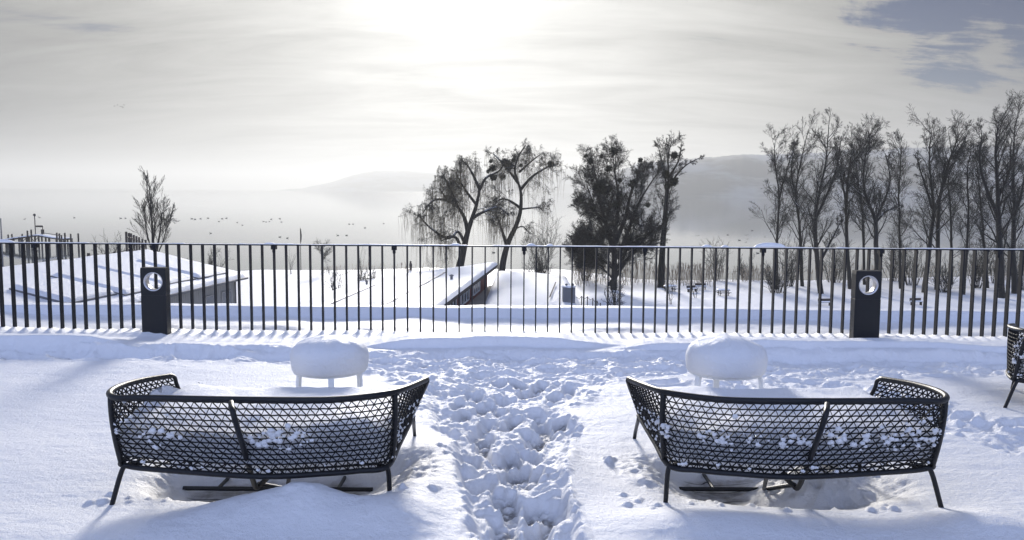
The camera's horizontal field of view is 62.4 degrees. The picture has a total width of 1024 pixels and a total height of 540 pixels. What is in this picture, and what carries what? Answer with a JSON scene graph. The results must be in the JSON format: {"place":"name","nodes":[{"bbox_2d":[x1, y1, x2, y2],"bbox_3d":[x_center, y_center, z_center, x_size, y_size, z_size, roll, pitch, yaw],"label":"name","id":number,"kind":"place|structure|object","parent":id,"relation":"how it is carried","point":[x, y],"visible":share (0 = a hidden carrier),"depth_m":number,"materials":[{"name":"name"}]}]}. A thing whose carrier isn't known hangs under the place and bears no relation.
{"place":"outdoors","nodes":[
{"label":"outdoors","id":0,"kind":"place"},
{"bbox_2d":[280,168,608,192],"bbox_3d":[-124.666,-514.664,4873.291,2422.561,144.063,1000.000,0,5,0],"label":"hill","id":1,"kind":"structure","parent":0,"point":[403,180],"depth_m":4540.75,"materials":[{"name":"white snow"}]},
{"bbox_2d":[0,187,1023,279],"bbox_3d":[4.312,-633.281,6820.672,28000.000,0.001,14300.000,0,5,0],"label":"lake","id":2,"kind":"structure","parent":0,"point":[358,217],"depth_m":219.78,"materials":[{"name":"white ice"}]},
{"bbox_2d":[5,229,72,247],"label":"jetty","id":3,"kind":"object","parent":2,"relation":"in","point":[38,236],"visible":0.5,"depth_m":134.17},
{"bbox_2d":[33,214,43,234],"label":"mast","id":4,"kind":"object","parent":3,"relation":"on","point":[42,231],"visible":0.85,"depth_m":134.90,"materials":[{"name":"black metal"}]},
{"bbox_2d":[64,233,65,250],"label":"mooring post","id":5,"kind":"object","parent":2,"relation":"in","point":[64,241],"visible":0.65,"depth_m":128.13,"materials":[{"name":"wood"}]},
{"bbox_2d":[77,233,79,252],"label":"mooring post","id":6,"kind":"object","parent":2,"relation":"in","point":[78,244],"visible":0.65,"depth_m":124.13,"materials":[{"name":"wood"}]},
{"bbox_2d":[0,0,1023,188],"label":"sky","id":7,"kind":"structure","parent":0,"point":[212,94],"materials":[{"name":"grey"}]},
{"bbox_2d":[236,268,1023,309],"bbox_3d":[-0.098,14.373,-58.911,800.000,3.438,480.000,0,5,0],"label":"meadow","id":8,"kind":"structure","parent":0,"point":[589,292],"depth_m":74.59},
{"bbox_2d":[0,218,3,266],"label":"pole","id":9,"kind":"object","parent":8,"relation":"on","point":[1,244],"visible":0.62,"depth_m":60.09,"materials":[{"name":"grey metal"}]},
{"bbox_2d":[90,231,132,254],"bbox_3d":[-29.558,-0.152,62.559,3.179,5.927,3.734,-3,7,-36],"label":"shrub","id":10,"kind":"object","parent":8,"relation":"on","point":[101,250],"visible":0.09,"depth_m":61.75,"materials":[{"name":"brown plant"}]},
{"bbox_2d":[2,249,247,303],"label":"grey house","id":11,"kind":"structure","parent":8,"relation":"on","point":[185,279],"depth_m":41.17,"materials":[{"name":"metal"}]},
{"bbox_2d":[205,294,213,303],"bbox_3d":[-16.375,1.935,45.950,0.070,1.168,1.166,1,5,7],"label":"window","id":12,"kind":"structure","parent":11,"relation":"in","point":[209,298],"depth_m":45.90,"materials":[{"name":"grey glass"}]},
{"bbox_2d":[221,290,231,302],"bbox_3d":[-16.126,1.760,47.825,0.070,1.168,1.166,1,5,7],"label":"window","id":13,"kind":"structure","parent":11,"relation":"in","point":[223,294],"depth_m":47.62,"materials":[{"name":"grey glass"}]},
{"bbox_2d":[125,232,146,251],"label":"palisade","id":14,"kind":"object","parent":8,"relation":"on","point":[128,238],"visible":0.16,"depth_m":66.01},
{"bbox_2d":[127,166,179,251],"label":"columnar poplar","id":15,"kind":"object","parent":8,"relation":"on","point":[167,221],"visible":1,"depth_m":73.76,"materials":[{"name":"black plant"}]},
{"bbox_2d":[207,248,234,266],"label":"shrub","id":16,"kind":"object","parent":8,"relation":"on","point":[210,261],"visible":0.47,"depth_m":78.18,"materials":[{"name":"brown plant"}]},
{"bbox_2d":[284,252,294,273],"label":"shrub","id":17,"kind":"object","parent":8,"relation":"on","point":[290,262],"visible":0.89,"depth_m":90.15,"materials":[{"name":"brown plant"}]},
{"bbox_2d":[300,229,301,270],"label":"pole","id":18,"kind":"object","parent":8,"relation":"on","point":[300,248],"visible":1,"depth_m":96.16,"materials":[{"name":"black metal"}]},
{"bbox_2d":[313,239,332,264],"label":"young tree","id":19,"kind":"object","parent":8,"relation":"on","point":[327,251],"visible":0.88,"depth_m":92.18,"materials":[{"name":"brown plant"}]},
{"bbox_2d":[324,268,349,290],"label":"shrub","id":20,"kind":"object","parent":8,"relation":"on","point":[337,283],"visible":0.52,"depth_m":66.31,"materials":[{"name":"brown plant"}]},
{"bbox_2d":[359,248,364,278],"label":"shrub","id":21,"kind":"object","parent":8,"relation":"on","point":[360,262],"visible":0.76,"depth_m":84.50,"materials":[{"name":"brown plant"}]},
{"bbox_2d":[359,266,378,280],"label":"shrub","id":22,"kind":"object","parent":8,"relation":"on","point":[363,277],"visible":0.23,"depth_m":70.16,"materials":[{"name":"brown plant"}]},
{"bbox_2d":[312,261,441,275],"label":"reeds","id":23,"kind":"object","parent":8,"relation":"on","point":[401,264],"visible":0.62,"depth_m":93.04,"materials":[{"name":"brown plant"}]},
{"bbox_2d":[296,262,496,305],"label":"red house","id":24,"kind":"structure","parent":8,"relation":"on","point":[439,287],"depth_m":56.40,"materials":[{"name":"grey metal"}]},
{"bbox_2d":[449,299,456,305],"bbox_3d":[-3.759,2.206,52.670,0.085,1.150,3.400,1,5,6],"label":"window","id":25,"kind":"structure","parent":24,"relation":"in","point":[454,303],"depth_m":53.74,"materials":[{"name":"white glass"}]},
{"bbox_2d":[460,289,469,305],"bbox_3d":[-3.220,1.696,58.120,0.085,1.150,3.600,1,5,6],"label":"window","id":26,"kind":"structure","parent":24,"relation":"in","point":[465,297],"depth_m":57.88,"materials":[{"name":"white glass"}]},
{"bbox_2d":[473,281,479,295],"bbox_3d":[-2.662,1.167,63.768,0.085,1.150,3.400,1,5,6],"label":"window","id":27,"kind":"structure","parent":24,"relation":"in","point":[476,288],"depth_m":63.67,"materials":[{"name":"white glass"}]},
{"bbox_2d":[398,152,522,270],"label":"willow tree","id":28,"kind":"object","parent":8,"relation":"on","point":[451,192],"visible":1,"depth_m":87.37,"materials":[{"name":"black plant"}]},
{"bbox_2d":[480,138,570,270],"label":"willow tree","id":29,"kind":"object","parent":8,"relation":"on","point":[551,163],"visible":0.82,"depth_m":89.41,"materials":[{"name":"black plant"}]},
{"bbox_2d":[486,271,579,305],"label":"flat roofed annexe","id":30,"kind":"structure","parent":8,"relation":"on","point":[517,291],"depth_m":64.84,"materials":[{"name":"concrete"}]},
{"bbox_2d":[562,283,574,302],"bbox_3d":[3.986,1.649,59.484,0.860,1.415,0.860,0,5,0],"label":"vent box","id":31,"kind":"object","parent":30,"relation":"on","point":[566,294],"visible":0.67,"depth_m":59.07,"materials":[{"name":"grey metal"}]},
{"bbox_2d":[521,252,555,273],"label":"shrub","id":32,"kind":"object","parent":8,"relation":"on","point":[540,268],"visible":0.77,"depth_m":86.30,"materials":[{"name":"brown plant"}]},
{"bbox_2d":[520,206,563,272],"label":"shrub","id":33,"kind":"object","parent":8,"relation":"on","point":[540,242],"visible":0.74,"depth_m":91.69,"materials":[{"name":"brown plant"}]},
{"bbox_2d":[567,230,594,280],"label":"shrub","id":34,"kind":"object","parent":8,"relation":"on","point":[587,277],"visible":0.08,"depth_m":84.24,"materials":[{"name":"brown plant"}]},
{"bbox_2d":[578,296,600,305],"bbox_3d":[5.811,2.429,64.340,2.020,0.858,0.072,3,6,27],"label":"rope fence","id":35,"kind":"object","parent":8,"relation":"on","point":[581,297],"visible":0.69,"depth_m":64.31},
{"bbox_2d":[601,273,625,305],"bbox_3d":[7.055,1.809,58.481,1.765,3.164,1.848,0,5,0],"label":"shrub","id":36,"kind":"object","parent":8,"relation":"on","point":[614,295],"visible":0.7,"depth_m":58.39,"materials":[{"name":"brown plant"}]},
{"bbox_2d":[561,134,672,289],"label":"broad tree","id":37,"kind":"object","parent":8,"relation":"on","point":[610,233],"visible":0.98,"depth_m":75.47,"materials":[{"name":"black plant"}]},
{"bbox_2d":[573,260,713,286],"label":"reeds","id":38,"kind":"object","parent":8,"relation":"on","point":[671,276],"visible":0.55,"depth_m":82.32,"materials":[{"name":"brown plant"}]},
{"bbox_2d":[665,275,674,303],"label":"shrub","id":39,"kind":"object","parent":8,"relation":"on","point":[670,291],"visible":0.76,"depth_m":66.25,"materials":[{"name":"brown plant"}]},
{"bbox_2d":[663,285,676,291],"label":"picnic table","id":40,"kind":"object","parent":8,"relation":"on","point":[672,288],"visible":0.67,"depth_m":74.91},
{"bbox_2d":[649,130,704,287],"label":"double trunk tree","id":41,"kind":"object","parent":8,"relation":"on","point":[671,180],"visible":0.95,"depth_m":77.27,"materials":[{"name":"black plant"}]},
{"bbox_2d":[687,285,696,291],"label":"park bench","id":42,"kind":"object","parent":8,"relation":"on","point":[688,288],"visible":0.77,"depth_m":74.71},
{"bbox_2d":[692,277,705,297],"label":"shrub","id":43,"kind":"object","parent":8,"relation":"on","point":[696,287],"visible":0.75,"depth_m":70.33,"materials":[{"name":"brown plant"}]},
{"bbox_2d":[695,283,705,289],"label":"park bench","id":44,"kind":"object","parent":8,"relation":"on","point":[698,284],"visible":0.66,"depth_m":76.85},
{"bbox_2d":[700,237,732,280],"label":"shrub","id":45,"kind":"object","parent":8,"relation":"on","point":[719,263],"visible":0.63,"depth_m":88.14,"materials":[{"name":"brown plant"}]},
{"bbox_2d":[716,288,730,295],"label":"picnic table","id":46,"kind":"object","parent":8,"relation":"on","point":[722,290],"visible":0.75,"depth_m":71.95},
{"bbox_2d":[695,264,766,281],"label":"reeds","id":47,"kind":"object","parent":8,"relation":"on","point":[722,276],"visible":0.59,"depth_m":86.08,"materials":[{"name":"brown plant"}]},
{"bbox_2d":[736,254,755,279],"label":"shrub","id":48,"kind":"object","parent":8,"relation":"on","point":[742,267],"visible":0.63,"depth_m":90.42,"materials":[{"name":"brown plant"}]},
{"bbox_2d":[760,256,792,293],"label":"shrub","id":49,"kind":"object","parent":8,"relation":"on","point":[778,282],"visible":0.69,"depth_m":74.11,"materials":[{"name":"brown plant"}]},
{"bbox_2d":[749,123,808,288],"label":"poplar tree","id":50,"kind":"object","parent":8,"relation":"on","point":[780,191],"visible":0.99,"depth_m":76.42,"materials":[{"name":"brown plant"}]},
{"bbox_2d":[778,228,811,286],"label":"shrub","id":51,"kind":"object","parent":8,"relation":"on","point":[790,265],"visible":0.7,"depth_m":80.09,"materials":[{"name":"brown plant"}]},
{"bbox_2d":[776,108,835,285],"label":"poplar tree","id":52,"kind":"object","parent":8,"relation":"on","point":[793,171],"visible":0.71,"depth_m":79.58,"materials":[{"name":"brown plant"}]},
{"bbox_2d":[786,107,851,293],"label":"poplar tree","id":53,"kind":"object","parent":8,"relation":"on","point":[820,202],"visible":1,"depth_m":73.62,"materials":[{"name":"black plant"}]},
{"bbox_2d":[821,298,829,305],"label":"park bench","id":54,"kind":"object","parent":8,"relation":"on","point":[827,300],"visible":0.51,"depth_m":66.38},
{"bbox_2d":[813,237,858,282],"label":"shrub","id":55,"kind":"object","parent":8,"relation":"on","point":[837,264],"visible":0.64,"depth_m":84.13,"materials":[{"name":"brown plant"}]},
{"bbox_2d":[816,113,890,288],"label":"poplar tree","id":56,"kind":"object","parent":8,"relation":"on","point":[846,204],"visible":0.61,"depth_m":77.46,"materials":[{"name":"brown plant"}]},
{"bbox_2d":[842,135,888,284],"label":"poplar tree","id":57,"kind":"object","parent":8,"relation":"on","point":[863,245],"visible":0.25,"depth_m":81.86,"materials":[{"name":"brown plant"}]},
{"bbox_2d":[840,122,903,269],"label":"poplar tree","id":58,"kind":"object","parent":8,"relation":"on","point":[866,196],"visible":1,"depth_m":72.68,"materials":[{"name":"black plant"}]},
{"bbox_2d":[740,258,1023,280],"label":"reeds","id":59,"kind":"object","parent":8,"relation":"on","point":[741,278],"visible":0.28,"depth_m":89.05,"materials":[{"name":"brown plant"}]},
{"bbox_2d":[871,229,915,281],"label":"shrub","id":60,"kind":"object","parent":8,"relation":"on","point":[889,255],"visible":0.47,"depth_m":86.42,"materials":[{"name":"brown plant"}]},
{"bbox_2d":[871,128,919,288],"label":"poplar tree","id":61,"kind":"object","parent":8,"relation":"on","point":[899,190],"visible":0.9,"depth_m":78.45,"materials":[{"name":"brown plant"}]},
{"bbox_2d":[886,234,934,285],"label":"shrub","id":62,"kind":"object","parent":8,"relation":"on","point":[912,264],"visible":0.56,"depth_m":82.39,"materials":[{"name":"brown plant"}]},
{"bbox_2d":[909,298,922,304],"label":"park bench","id":63,"kind":"object","parent":8,"relation":"on","point":[918,300],"visible":0.76,"depth_m":66.78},
{"bbox_2d":[891,104,964,292],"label":"poplar tree","id":64,"kind":"object","parent":8,"relation":"on","point":[932,187],"visible":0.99,"depth_m":75.38,"materials":[{"name":"brown plant"}]},
{"bbox_2d":[924,254,959,292],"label":"shrub","id":65,"kind":"object","parent":8,"relation":"on","point":[945,280],"visible":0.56,"depth_m":76.52,"materials":[{"name":"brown plant"}]},
{"bbox_2d":[908,109,976,289],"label":"poplar tree","id":66,"kind":"object","parent":8,"relation":"on","point":[947,161],"visible":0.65,"depth_m":77.42,"materials":[{"name":"brown plant"}]},
{"bbox_2d":[929,142,980,282],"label":"poplar tree","id":67,"kind":"object","parent":8,"relation":"on","point":[951,231],"visible":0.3,"depth_m":82.88,"materials":[{"name":"brown plant"}]},
{"bbox_2d":[941,131,996,294],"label":"poplar tree","id":68,"kind":"object","parent":8,"relation":"on","point":[969,213],"visible":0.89,"depth_m":73.67,"materials":[{"name":"brown plant"}]},
{"bbox_2d":[956,236,995,287],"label":"shrub","id":69,"kind":"object","parent":8,"relation":"on","point":[979,273],"visible":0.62,"depth_m":79.89,"materials":[{"name":"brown plant"}]},
{"bbox_2d":[960,142,1010,287],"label":"poplar tree","id":70,"kind":"object","parent":8,"relation":"on","point":[988,218],"visible":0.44,"depth_m":79.58,"materials":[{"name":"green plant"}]},
{"bbox_2d":[959,90,1023,297],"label":"poplar tree","id":71,"kind":"object","parent":8,"relation":"on","point":[997,217],"visible":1,"depth_m":71.55,"materials":[{"name":"black plant"}]},
{"bbox_2d":[977,242,1006,283],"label":"shrub","id":72,"kind":"object","parent":8,"relation":"on","point":[991,277],"visible":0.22,"depth_m":84.24,"materials":[{"name":"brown plant"}]},
{"bbox_2d":[980,92,1023,293],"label":"poplar tree","id":73,"kind":"object","parent":8,"relation":"on","point":[1014,281],"visible":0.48,"depth_m":74.83,"materials":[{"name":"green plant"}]},
{"bbox_2d":[991,230,1023,289],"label":"shrub","id":74,"kind":"object","parent":8,"relation":"on","point":[1018,245],"visible":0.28,"depth_m":78.02,"materials":[{"name":"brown plant"}]},
{"bbox_2d":[576,145,1023,199],"bbox_3d":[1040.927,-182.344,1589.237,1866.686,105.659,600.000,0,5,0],"label":"hill","id":75,"kind":"structure","parent":0,"point":[739,176],"depth_m":1400.19,"materials":[{"name":"grey"}]},
{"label":"terrace building","id":76,"kind":"structure","parent":0,"visible":0},
{"bbox_2d":[0,302,1023,539],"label":"terrace snow","id":77,"kind":"structure","parent":76,"relation":"on","point":[526,433],"depth_m":5.71,"materials":[{"name":"white snow"}]},
{"bbox_2d":[140,267,170,334],"bbox_3d":[-3.865,0.491,9.196,0.272,1.044,0.125,0,5,-1],"label":"bollard light","id":78,"kind":"object","parent":77,"relation":"on","point":[156,309],"visible":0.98,"depth_m":9.13,"materials":[{"name":"black metal"}]},
{"bbox_2d":[106,373,429,504],"bbox_3d":[-1.285,0.926,4.587,1.725,0.753,1.350,-1,6,-14],"label":"garden sofa","id":79,"kind":"object","parent":77,"relation":"on","point":[416,389],"visible":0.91,"depth_m":4.13,"materials":[{"name":"black metal"}]},
{"bbox_2d":[113,382,420,472],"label":"seat snow","id":80,"kind":"structure","parent":79,"relation":"on","point":[197,389],"depth_m":4.24,"materials":[{"name":"white snow"}]},
{"bbox_2d":[294,370,365,386],"bbox_3d":[-1.169,0.881,5.398,0.473,0.531,0.475,0,5,0],"label":"round stool","id":81,"kind":"object","parent":77,"relation":"on","point":[330,381],"visible":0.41,"depth_m":5.25,"materials":[{"name":"white plastic"}]},
{"bbox_2d":[290,334,368,376],"bbox_3d":[-1.159,0.521,5.372,0.495,0.218,0.501,0,5,0],"label":"snow cushion","id":82,"kind":"object","parent":81,"relation":"on","point":[329,355],"visible":1,"depth_m":5.19,"materials":[{"name":"white snow"}]},
{"bbox_2d":[0,243,1023,336],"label":"metal railing","id":83,"kind":"object","parent":77,"relation":"on","point":[154,247],"visible":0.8,"depth_m":9.31,"materials":[{"name":"metal"}]},
{"bbox_2d":[0,239,1023,249],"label":"rail snow","id":84,"kind":"structure","parent":83,"relation":"on","point":[769,245],"depth_m":9.26,"materials":[{"name":"white snow"}]},
{"bbox_2d":[689,371,762,388],"bbox_3d":[1.335,0.897,5.338,0.458,0.564,0.478,0,5,0],"label":"coffee table","id":85,"kind":"object","parent":77,"relation":"on","point":[698,378],"visible":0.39,"depth_m":5.19,"materials":[{"name":"white plastic"}]},
{"bbox_2d":[685,333,767,378],"bbox_3d":[1.340,0.516,5.290,0.496,0.231,0.503,0,5,0],"label":"snow cushion","id":86,"kind":"object","parent":85,"relation":"on","point":[722,355],"visible":1,"depth_m":5.11,"materials":[{"name":"white snow"}]},
{"bbox_2d":[626,376,949,507],"bbox_3d":[1.458,0.940,4.632,1.725,0.753,1.350,2,6,14],"label":"garden sofa","id":87,"kind":"object","parent":77,"relation":"on","point":[638,393],"visible":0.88,"depth_m":4.17,"materials":[{"name":"black metal"}]},
{"bbox_2d":[632,384,947,472],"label":"seat snow","id":88,"kind":"structure","parent":87,"relation":"on","point":[853,391],"depth_m":4.26,"materials":[{"name":"white snow"}]},
{"bbox_2d":[849,270,881,337],"bbox_3d":[3.754,0.543,9.005,0.272,1.080,0.125,0,5,1],"label":"bollard light","id":89,"kind":"object","parent":77,"relation":"on","point":[865,315],"visible":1,"depth_m":8.94,"materials":[{"name":"black metal"}]},
{"bbox_2d":[1003,323,1023,407],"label":"garden sofa","id":90,"kind":"object","parent":77,"relation":"on","point":[1012,338],"visible":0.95,"depth_m":6.36,"materials":[{"name":"black metal"}]},
{"bbox_2d":[1007,333,1023,375],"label":"seat snow","id":91,"kind":"structure","parent":90,"relation":"on","point":[1021,357],"depth_m":6.32,"materials":[{"name":"white snow"}]}
]}

